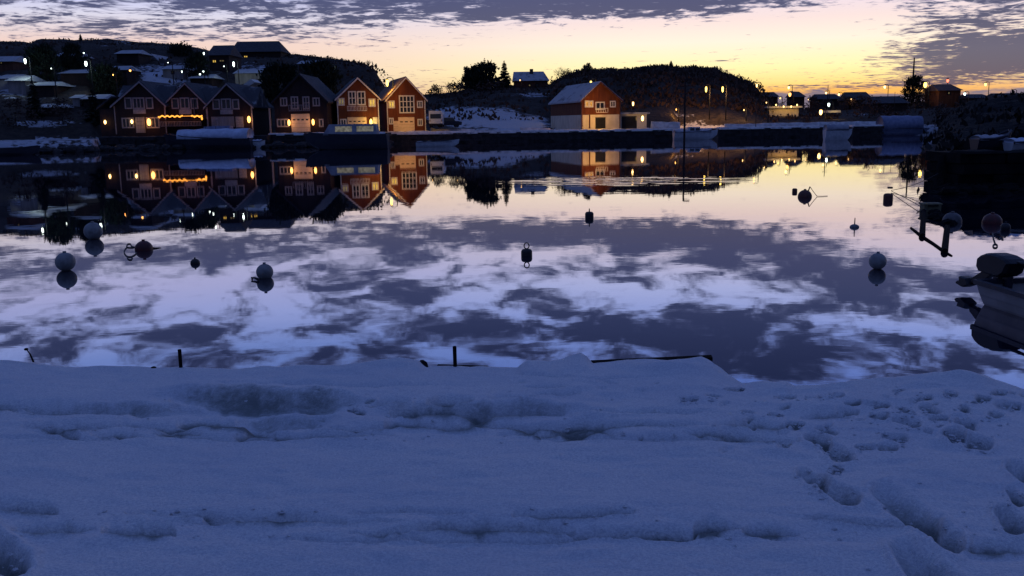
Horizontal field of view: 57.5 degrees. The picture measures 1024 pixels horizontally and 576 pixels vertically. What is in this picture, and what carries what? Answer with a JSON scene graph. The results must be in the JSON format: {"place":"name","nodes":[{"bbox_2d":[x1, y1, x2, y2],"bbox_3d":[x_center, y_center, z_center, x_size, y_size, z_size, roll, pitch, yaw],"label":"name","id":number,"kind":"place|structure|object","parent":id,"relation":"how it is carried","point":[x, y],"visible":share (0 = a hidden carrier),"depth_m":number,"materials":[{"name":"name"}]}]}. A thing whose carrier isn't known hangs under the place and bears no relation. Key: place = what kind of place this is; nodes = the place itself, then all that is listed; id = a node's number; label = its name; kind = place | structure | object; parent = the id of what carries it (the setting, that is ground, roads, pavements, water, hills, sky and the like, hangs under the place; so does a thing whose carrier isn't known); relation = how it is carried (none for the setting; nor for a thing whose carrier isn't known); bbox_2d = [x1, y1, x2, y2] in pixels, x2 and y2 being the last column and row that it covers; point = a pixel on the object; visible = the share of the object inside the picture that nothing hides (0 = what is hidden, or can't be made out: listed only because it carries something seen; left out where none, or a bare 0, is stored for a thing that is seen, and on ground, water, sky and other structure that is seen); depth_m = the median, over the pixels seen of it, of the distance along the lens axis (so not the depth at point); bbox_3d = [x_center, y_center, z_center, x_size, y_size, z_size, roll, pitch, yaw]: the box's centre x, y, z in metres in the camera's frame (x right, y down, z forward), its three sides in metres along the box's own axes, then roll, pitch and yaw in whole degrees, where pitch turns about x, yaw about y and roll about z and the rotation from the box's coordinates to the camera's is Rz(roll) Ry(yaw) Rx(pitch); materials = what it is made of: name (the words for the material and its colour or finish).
{"place":"outdoors","nodes":[
{"label":"outdoors","id":0,"kind":"place"},
{"bbox_2d":[0,38,956,148],"bbox_3d":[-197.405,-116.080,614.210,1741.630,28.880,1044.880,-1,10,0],"label":"hillside","id":1,"kind":"structure","parent":0,"point":[78,131],"depth_m":176.19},
{"bbox_2d":[0,74,28,89],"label":"hill house","id":2,"kind":"structure","parent":1,"relation":"on","point":[3,84],"depth_m":157.54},
{"bbox_2d":[0,56,32,71],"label":"hill house","id":3,"kind":"structure","parent":1,"relation":"on","point":[7,63],"depth_m":177.07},
{"bbox_2d":[0,97,39,126],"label":"leafless bush","id":4,"kind":"object","parent":1,"relation":"on","point":[16,103],"visible":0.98,"depth_m":137.68,"materials":[{"name":"brown plant"}]},
{"bbox_2d":[4,75,46,94],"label":"hill house","id":5,"kind":"structure","parent":1,"relation":"on","point":[17,84],"depth_m":154.16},
{"bbox_2d":[26,81,44,117],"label":"spruce tree","id":6,"kind":"object","parent":1,"relation":"on","point":[34,101],"visible":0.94,"depth_m":142.27,"materials":[{"name":"green plant"}]},
{"bbox_2d":[23,41,64,81],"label":"pine tree","id":7,"kind":"object","parent":1,"relation":"on","point":[43,56],"visible":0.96,"depth_m":160.41,"materials":[{"name":"green plant"}]},
{"bbox_2d":[27,82,74,97],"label":"hill house","id":8,"kind":"structure","parent":1,"relation":"on","point":[45,89],"depth_m":152.54,"materials":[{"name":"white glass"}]},
{"bbox_2d":[40,104,73,116],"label":"hill house","id":9,"kind":"structure","parent":1,"relation":"on","point":[47,109],"depth_m":143.43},
{"bbox_2d":[38,96,88,126],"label":"leafless bush","id":10,"kind":"object","parent":1,"relation":"on","point":[62,110],"visible":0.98,"depth_m":139.48,"materials":[{"name":"brown plant"}]},
{"bbox_2d":[58,41,90,70],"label":"pine tree","id":11,"kind":"object","parent":1,"relation":"on","point":[72,57],"visible":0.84,"depth_m":167.56,"materials":[{"name":"green plant"}]},
{"bbox_2d":[69,95,87,106],"bbox_3d":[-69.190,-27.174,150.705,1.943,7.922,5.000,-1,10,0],"label":"hill house","id":12,"kind":"structure","parent":1,"relation":"on","point":[77,100],"depth_m":148.32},
{"bbox_2d":[57,69,108,88],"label":"hill house","id":13,"kind":"structure","parent":1,"relation":"on","point":[75,77],"depth_m":160.35,"materials":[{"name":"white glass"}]},
{"bbox_2d":[83,88,100,125],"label":"spruce tree","id":14,"kind":"object","parent":1,"relation":"on","point":[94,117],"visible":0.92,"depth_m":143.17,"materials":[{"name":"green plant"}]},
{"bbox_2d":[81,94,113,108],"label":"hill house","id":15,"kind":"structure","parent":1,"relation":"on","point":[102,98],"depth_m":147.72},
{"bbox_2d":[86,61,127,95],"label":"pine tree","id":16,"kind":"object","parent":1,"relation":"on","point":[105,84],"visible":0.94,"depth_m":158.00,"materials":[{"name":"green plant"}]},
{"bbox_2d":[114,66,142,85],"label":"hill house","id":17,"kind":"structure","parent":1,"relation":"on","point":[130,79],"depth_m":174.35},
{"bbox_2d":[114,50,152,65],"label":"hill house","id":18,"kind":"structure","parent":1,"relation":"on","point":[132,57],"depth_m":200.88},
{"bbox_2d":[96,80,177,136],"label":"boathouse","id":19,"kind":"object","parent":1,"relation":"on","point":[138,108],"visible":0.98,"depth_m":130.69,"materials":[{"name":"wood"}]},
{"bbox_2d":[124,97,131,108],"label":"window","id":20,"kind":"structure","parent":19,"relation":"in","point":[127,100],"depth_m":130.30,"materials":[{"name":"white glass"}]},
{"bbox_2d":[121,118,134,127],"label":"window","id":21,"kind":"structure","parent":19,"relation":"in","point":[126,122],"depth_m":130.81,"materials":[{"name":"white glass"}]},
{"bbox_2d":[132,97,144,108],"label":"window","id":22,"kind":"structure","parent":19,"relation":"in","point":[137,102],"depth_m":130.33,"materials":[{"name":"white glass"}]},
{"bbox_2d":[135,117,145,132],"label":"door","id":23,"kind":"structure","parent":19,"relation":"in","point":[140,126],"depth_m":130.81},
{"bbox_2d":[145,97,153,108],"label":"window","id":24,"kind":"structure","parent":19,"relation":"in","point":[149,100],"depth_m":130.33,"materials":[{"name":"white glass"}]},
{"bbox_2d":[146,117,159,127],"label":"window","id":25,"kind":"structure","parent":19,"relation":"in","point":[155,122],"depth_m":130.79,"materials":[{"name":"white glass"}]},
{"bbox_2d":[161,65,191,79],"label":"hill house","id":26,"kind":"structure","parent":1,"relation":"on","point":[168,72],"depth_m":180.67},
{"bbox_2d":[166,41,194,56],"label":"pine tree","id":27,"kind":"object","parent":1,"relation":"on","point":[181,49],"visible":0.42,"depth_m":223.58,"materials":[{"name":"green plant"}]},
{"bbox_2d":[158,82,217,133],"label":"boathouse","id":28,"kind":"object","parent":1,"relation":"on","point":[187,101],"visible":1,"depth_m":131.44,"materials":[{"name":"wood"}]},
{"bbox_2d":[179,97,189,108],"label":"window","id":29,"kind":"structure","parent":28,"relation":"in","point":[184,101],"depth_m":131.32,"materials":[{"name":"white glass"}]},
{"bbox_2d":[181,51,210,78],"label":"pine tree","id":30,"kind":"object","parent":1,"relation":"on","point":[194,59],"visible":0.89,"depth_m":179.89,"materials":[{"name":"green plant"}]},
{"bbox_2d":[189,74,224,86],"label":"hill house","id":31,"kind":"structure","parent":1,"relation":"on","point":[215,80],"depth_m":178.78,"materials":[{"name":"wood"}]},
{"bbox_2d":[208,45,242,71],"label":"hill house","id":32,"kind":"structure","parent":1,"relation":"on","point":[220,56],"depth_m":193.12,"materials":[{"name":"stone"}]},
{"bbox_2d":[203,82,273,134],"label":"boathouse","id":33,"kind":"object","parent":1,"relation":"on","point":[236,106],"visible":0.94,"depth_m":130.77,"materials":[{"name":"wood"}]},
{"bbox_2d":[221,98,231,109],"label":"window","id":34,"kind":"structure","parent":33,"relation":"in","point":[225,102],"depth_m":130.36,"materials":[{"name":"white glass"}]},
{"bbox_2d":[232,69,263,83],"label":"hill house","id":35,"kind":"structure","parent":1,"relation":"on","point":[245,75],"depth_m":183.11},
{"bbox_2d":[234,41,290,57],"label":"hill house","id":36,"kind":"structure","parent":1,"relation":"on","point":[275,49],"depth_m":240.02,"materials":[{"name":"stone"}]},
{"bbox_2d":[256,58,299,102],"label":"pine tree","id":37,"kind":"object","parent":1,"relation":"on","point":[271,77],"visible":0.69,"depth_m":160.55,"materials":[{"name":"green plant"}]},
{"bbox_2d":[268,73,335,132],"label":"boathouse","id":38,"kind":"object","parent":1,"relation":"on","point":[302,103],"visible":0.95,"depth_m":130.64,"materials":[{"name":"wood"}]},
{"bbox_2d":[277,119,288,126],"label":"window","id":39,"kind":"structure","parent":38,"relation":"in","point":[280,122],"depth_m":130.84,"materials":[{"name":"white glass"}]},
{"bbox_2d":[290,96,298,109],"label":"window","id":40,"kind":"structure","parent":38,"relation":"in","point":[294,99],"depth_m":130.36,"materials":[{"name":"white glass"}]},
{"bbox_2d":[291,114,309,131],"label":"garage door","id":41,"kind":"structure","parent":38,"relation":"in","point":[297,120],"depth_m":130.81,"materials":[{"name":"beige paint"}]},
{"bbox_2d":[300,57,342,93],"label":"pine tree","id":42,"kind":"object","parent":1,"relation":"on","point":[326,73],"visible":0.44,"depth_m":159.51,"materials":[{"name":"green plant"}]},
{"bbox_2d":[333,77,380,131],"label":"boathouse","id":43,"kind":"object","parent":1,"relation":"on","point":[356,99],"visible":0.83,"depth_m":134.39,"materials":[{"name":"wood"}]},
{"bbox_2d":[348,91,355,104],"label":"window","id":44,"kind":"structure","parent":43,"relation":"in","point":[351,94],"depth_m":134.04,"materials":[{"name":"white paint"}]},
{"bbox_2d":[347,117,366,123],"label":"garage door","id":45,"kind":"structure","parent":43,"relation":"in","point":[350,120],"depth_m":134.70,"materials":[{"name":"beige paint"}]},
{"bbox_2d":[357,91,365,104],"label":"window","id":46,"kind":"structure","parent":43,"relation":"in","point":[361,99],"depth_m":134.37,"materials":[{"name":"white paint"}]},
{"bbox_2d":[378,76,427,131],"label":"boathouse","id":47,"kind":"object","parent":1,"relation":"on","point":[402,104],"visible":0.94,"depth_m":144.99,"materials":[{"name":"brown wood"}]},
{"bbox_2d":[398,117,414,130],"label":"garage door","id":48,"kind":"structure","parent":47,"relation":"in","point":[402,120],"depth_m":145.22,"materials":[{"name":"beige paint"}]},
{"bbox_2d":[399,95,414,112],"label":"window","id":49,"kind":"structure","parent":47,"relation":"in","point":[406,102],"depth_m":144.76,"materials":[{"name":"white paint"}]},
{"bbox_2d":[429,111,444,127],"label":"camper van","id":50,"kind":"object","parent":1,"relation":"on","point":[436,117],"visible":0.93,"depth_m":143.64,"materials":[{"name":"paint"}]},
{"bbox_2d":[427,84,446,96],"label":"leafless bush","id":51,"kind":"object","parent":1,"relation":"on","point":[435,88],"visible":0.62,"depth_m":215.19,"materials":[{"name":"brown plant"}]},
{"bbox_2d":[437,117,461,127],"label":"parked car","id":52,"kind":"object","parent":1,"relation":"on","point":[449,121],"visible":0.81,"depth_m":146.79,"materials":[{"name":"black metal"}]},
{"bbox_2d":[430,128,474,130],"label":"snow bank ridge","id":53,"kind":"structure","parent":1,"relation":"on","point":[453,129],"depth_m":147.74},
{"bbox_2d":[447,78,473,94],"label":"leafless bush","id":54,"kind":"object","parent":1,"relation":"on","point":[460,87],"visible":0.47,"depth_m":219.84,"materials":[{"name":"brown plant"}]},
{"bbox_2d":[0,37,937,125],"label":"hillside scrub","id":55,"kind":"object","parent":1,"relation":"on","point":[729,79],"visible":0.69,"depth_m":197.87,"materials":[{"name":"plant"}]},
{"bbox_2d":[457,64,485,89],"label":"pine tree","id":56,"kind":"object","parent":1,"relation":"on","point":[468,71],"visible":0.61,"depth_m":229.15,"materials":[{"name":"green plant"}]},
{"bbox_2d":[462,60,500,89],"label":"pine tree","id":57,"kind":"object","parent":1,"relation":"on","point":[491,67],"visible":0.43,"depth_m":230.12,"materials":[{"name":"green plant"}]},
{"bbox_2d":[458,79,509,95],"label":"leafless bush","id":58,"kind":"object","parent":1,"relation":"on","point":[488,87],"visible":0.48,"depth_m":214.49,"materials":[{"name":"brown plant"}]},
{"bbox_2d":[498,63,511,89],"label":"spruce tree","id":59,"kind":"object","parent":1,"relation":"on","point":[504,76],"visible":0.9,"depth_m":231.91,"materials":[{"name":"green plant"}]},
{"bbox_2d":[512,69,548,86],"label":"hill house","id":60,"kind":"structure","parent":1,"relation":"on","point":[531,78],"depth_m":239.66,"materials":[{"name":"wood"}]},
{"bbox_2d":[548,81,649,129],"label":"quay boathouse","id":61,"kind":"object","parent":1,"relation":"on","point":[593,105],"visible":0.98,"depth_m":146.96,"materials":[{"name":"white paint"}]},
{"bbox_2d":[595,117,604,128],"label":"door","id":62,"kind":"structure","parent":61,"relation":"in","point":[599,121],"depth_m":146.14,"materials":[{"name":"black glass"}]},
{"bbox_2d":[622,116,636,128],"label":"garage door","id":63,"kind":"structure","parent":61,"relation":"in","point":[628,122],"depth_m":148.26,"materials":[{"name":"black glass"}]},
{"bbox_2d":[651,121,679,128],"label":"snow bank ridge","id":64,"kind":"structure","parent":1,"relation":"on","point":[664,125],"depth_m":157.51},
{"bbox_2d":[764,104,802,116],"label":"warehouse","id":65,"kind":"structure","parent":1,"relation":"on","point":[783,110],"depth_m":181.89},
{"bbox_2d":[785,92,805,107],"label":"hill house","id":66,"kind":"structure","parent":1,"relation":"on","point":[799,97],"depth_m":235.81,"materials":[{"name":"wood"}]},
{"bbox_2d":[724,121,875,126],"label":"snow bank ridge","id":67,"kind":"structure","parent":1,"relation":"on","point":[804,124],"depth_m":155.60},
{"bbox_2d":[812,94,838,108],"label":"hill house","id":68,"kind":"structure","parent":1,"relation":"on","point":[834,98],"depth_m":239.80,"materials":[{"name":"stone"}]},
{"bbox_2d":[830,96,858,109],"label":"leafless bush","id":69,"kind":"object","parent":1,"relation":"on","point":[847,99],"visible":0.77,"depth_m":220.92,"materials":[{"name":"brown plant"}]},
{"bbox_2d":[837,92,869,109],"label":"hill house","id":70,"kind":"structure","parent":1,"relation":"on","point":[855,94],"depth_m":223.80,"materials":[{"name":"stone"}]},
{"bbox_2d":[851,95,890,117],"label":"leafless bush","id":71,"kind":"object","parent":1,"relation":"on","point":[873,108],"visible":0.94,"depth_m":171.57,"materials":[{"name":"brown plant"}]},
{"bbox_2d":[862,96,909,112],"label":"hill house","id":72,"kind":"structure","parent":1,"relation":"on","point":[900,104],"depth_m":186.92,"materials":[{"name":"wood"}]},
{"bbox_2d":[900,74,926,106],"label":"pine tree","id":73,"kind":"object","parent":1,"relation":"on","point":[913,82],"visible":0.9,"depth_m":212.77,"materials":[{"name":"green plant"}]},
{"bbox_2d":[908,84,931,107],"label":"leafless bush","id":74,"kind":"object","parent":1,"relation":"on","point":[922,96],"visible":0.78,"depth_m":205.78,"materials":[{"name":"brown plant"}]},
{"bbox_2d":[924,84,961,107],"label":"hill house","id":75,"kind":"structure","parent":1,"relation":"on","point":[948,95],"depth_m":201.43,"materials":[{"name":"wood"}]},
{"bbox_2d":[958,94,986,105],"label":"hill house","id":76,"kind":"structure","parent":1,"relation":"on","point":[971,96],"depth_m":198.23,"materials":[{"name":"wood"}]},
{"bbox_2d":[0,135,1023,388],"bbox_3d":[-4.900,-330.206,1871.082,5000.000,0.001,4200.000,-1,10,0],"label":"water","id":77,"kind":"structure","parent":0,"point":[738,259],"depth_m":20.90,"materials":[{"name":"liquid"}]},
{"bbox_2d":[0,145,39,154],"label":"moored boat","id":78,"kind":"object","parent":77,"relation":"on","point":[31,150],"visible":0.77,"depth_m":109.62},
{"bbox_2d":[55,251,75,270],"bbox_3d":[-9.568,-0.575,19.988,0.412,0.433,0.412,-1,10,0],"label":"mooring buoy","id":79,"kind":"object","parent":77,"relation":"on","point":[64,261],"visible":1,"depth_m":19.86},
{"bbox_2d":[83,221,102,238],"bbox_3d":[-11.483,-1.574,25.585,0.490,0.511,0.490,-1,10,0],"label":"mooring buoy","id":80,"kind":"object","parent":77,"relation":"on","point":[92,230],"visible":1,"depth_m":25.42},
{"bbox_2d":[124,239,160,259],"bbox_3d":[-9.108,-0.938,22.983,0.862,0.457,3.289,-4,11,-19],"label":"mooring buoy","id":81,"kind":"object","parent":77,"relation":"on","point":[143,245],"visible":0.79,"depth_m":23.08,"materials":[{"name":"plastic"}]},
{"bbox_2d":[99,135,272,146],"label":"stone quay","id":82,"kind":"structure","parent":77,"relation":"in","point":[114,141],"depth_m":127.13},
{"bbox_2d":[164,128,254,148],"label":"moored boat","id":83,"kind":"object","parent":77,"relation":"on","point":[238,138],"visible":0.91,"depth_m":123.76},
{"bbox_2d":[251,262,272,280],"bbox_3d":[-4.987,-0.318,18.552,0.336,0.358,0.527,5,12,31],"label":"mooring buoy","id":84,"kind":"object","parent":77,"relation":"on","point":[264,270],"visible":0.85,"depth_m":18.51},
{"bbox_2d":[268,132,390,144],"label":"stone quay","id":85,"kind":"structure","parent":77,"relation":"in","point":[292,138],"depth_m":128.32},
{"bbox_2d":[304,124,388,149],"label":"moored boat","id":86,"kind":"object","parent":77,"relation":"on","point":[348,136],"visible":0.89,"depth_m":111.08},
{"bbox_2d":[416,139,458,146],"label":"rowing boat","id":87,"kind":"object","parent":77,"relation":"on","point":[452,142],"visible":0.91,"depth_m":119.60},
{"bbox_2d":[521,242,531,255],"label":"pickup buoy","id":88,"kind":"object","parent":77,"relation":"on","point":[526,252],"visible":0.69,"depth_m":21.13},
{"bbox_2d":[386,128,672,143],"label":"stone quay","id":89,"kind":"structure","parent":77,"relation":"in","point":[409,137],"depth_m":140.74,"materials":[{"name":"stone"}]},
{"bbox_2d":[683,78,691,140],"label":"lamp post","id":90,"kind":"object","parent":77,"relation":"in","point":[684,125],"visible":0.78,"depth_m":130.63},
{"bbox_2d":[672,127,717,139],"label":"moored boat","id":91,"kind":"object","parent":77,"relation":"on","point":[694,133],"visible":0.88,"depth_m":137.46,"materials":[{"name":"white plastic"}]},
{"bbox_2d":[712,125,822,137],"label":"stone quay","id":92,"kind":"structure","parent":77,"relation":"in","point":[770,131],"depth_m":144.12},
{"bbox_2d":[798,186,816,196],"bbox_3d":[11.557,-3.575,35.805,1.174,0.646,0.530,-1,10,0],"label":"mooring buoy","id":93,"kind":"object","parent":77,"relation":"on","point":[804,193],"visible":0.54,"depth_m":35.64,"materials":[{"name":"plastic"}]},
{"bbox_2d":[823,124,851,139],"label":"moored boat","id":94,"kind":"object","parent":77,"relation":"on","point":[837,132],"visible":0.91,"depth_m":121.70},
{"bbox_2d":[849,124,883,135],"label":"stone quay","id":95,"kind":"structure","parent":77,"relation":"in","point":[867,130],"depth_m":144.12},
{"bbox_2d":[869,251,886,268],"bbox_3d":[7.299,-0.548,18.624,0.338,0.360,0.338,-1,10,0],"label":"mooring buoy","id":96,"kind":"object","parent":77,"relation":"on","point":[878,260],"visible":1,"depth_m":18.51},
{"bbox_2d":[876,115,929,135],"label":"moored boat","id":97,"kind":"object","parent":77,"relation":"on","point":[893,125],"visible":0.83,"depth_m":145.30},
{"bbox_2d":[919,202,942,211],"bbox_3d":[13.295,-2.518,29.649,0.580,0.370,0.490,0,10,4],"label":"fish crate","id":98,"kind":"object","parent":77,"relation":"on","point":[928,206],"visible":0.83,"depth_m":29.46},
{"bbox_2d":[910,209,952,255],"bbox_3d":[11.139,-1.580,24.879,0.995,0.143,10.026,4,11,24],"label":"floating boom","id":99,"kind":"object","parent":77,"relation":"on","point":[944,248],"visible":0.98,"depth_m":23.41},
{"bbox_2d":[942,211,961,222],"bbox_3d":[12.508,-1.906,26.527,0.529,0.549,0.529,-1,10,0],"label":"mooring buoy","id":100,"kind":"object","parent":77,"relation":"on","point":[953,215],"visible":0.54,"depth_m":26.34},
{"bbox_2d":[956,253,1023,317],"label":"open boat","id":101,"kind":"object","parent":77,"relation":"on","point":[1002,289],"visible":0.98,"depth_m":14.81,"materials":[{"name":"plastic"}]},
{"bbox_2d":[969,129,1011,149],"bbox_3d":[20.404,-6.188,39.632,1.576,1.060,1.200,-1,10,0],"label":"moored boat","id":102,"kind":"object","parent":77,"relation":"on","point":[987,142],"visible":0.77,"depth_m":39.29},
{"bbox_2d":[982,212,1002,247],"bbox_3d":[12.204,-1.423,23.840,0.528,0.550,5.785,5,11,28],"label":"mooring buoy","id":103,"kind":"object","parent":77,"relation":"on","point":[992,218],"visible":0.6,"depth_m":25.92,"materials":[{"name":"plastic"}]},
{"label":"stone jetty","id":104,"kind":"object","parent":77,"relation":"in","visible":0},
{"bbox_2d":[1002,137,1023,150],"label":"moored boat","id":105,"kind":"object","parent":104,"relation":"on","point":[1009,144],"visible":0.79,"depth_m":38.38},
{"bbox_2d":[0,353,1023,575],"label":"snow bank","id":106,"kind":"structure","parent":0,"point":[700,487],"depth_m":4.93,"materials":[{"name":"snow"}]},
{"bbox_2d":[2,386,1023,570],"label":"snow crumbs","id":107,"kind":"object","parent":106,"relation":"on","point":[836,470],"visible":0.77,"depth_m":5.51,"materials":[{"name":"snow"}]},
{"bbox_2d":[591,355,712,362],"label":"edge beam","id":108,"kind":"structure","parent":106,"relation":"on","point":[709,357],"depth_m":7.90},
{"bbox_2d":[0,0,1023,108],"label":"sky","id":109,"kind":"structure","parent":0,"point":[812,47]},
{"bbox_2d":[933,95,1023,188],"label":"headland","id":110,"kind":"structure","parent":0,"point":[999,102],"depth_m":72.14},
{"bbox_2d":[920,89,1023,150],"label":"headland scrub","id":111,"kind":"object","parent":110,"relation":"on","point":[943,145],"visible":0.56,"depth_m":61.63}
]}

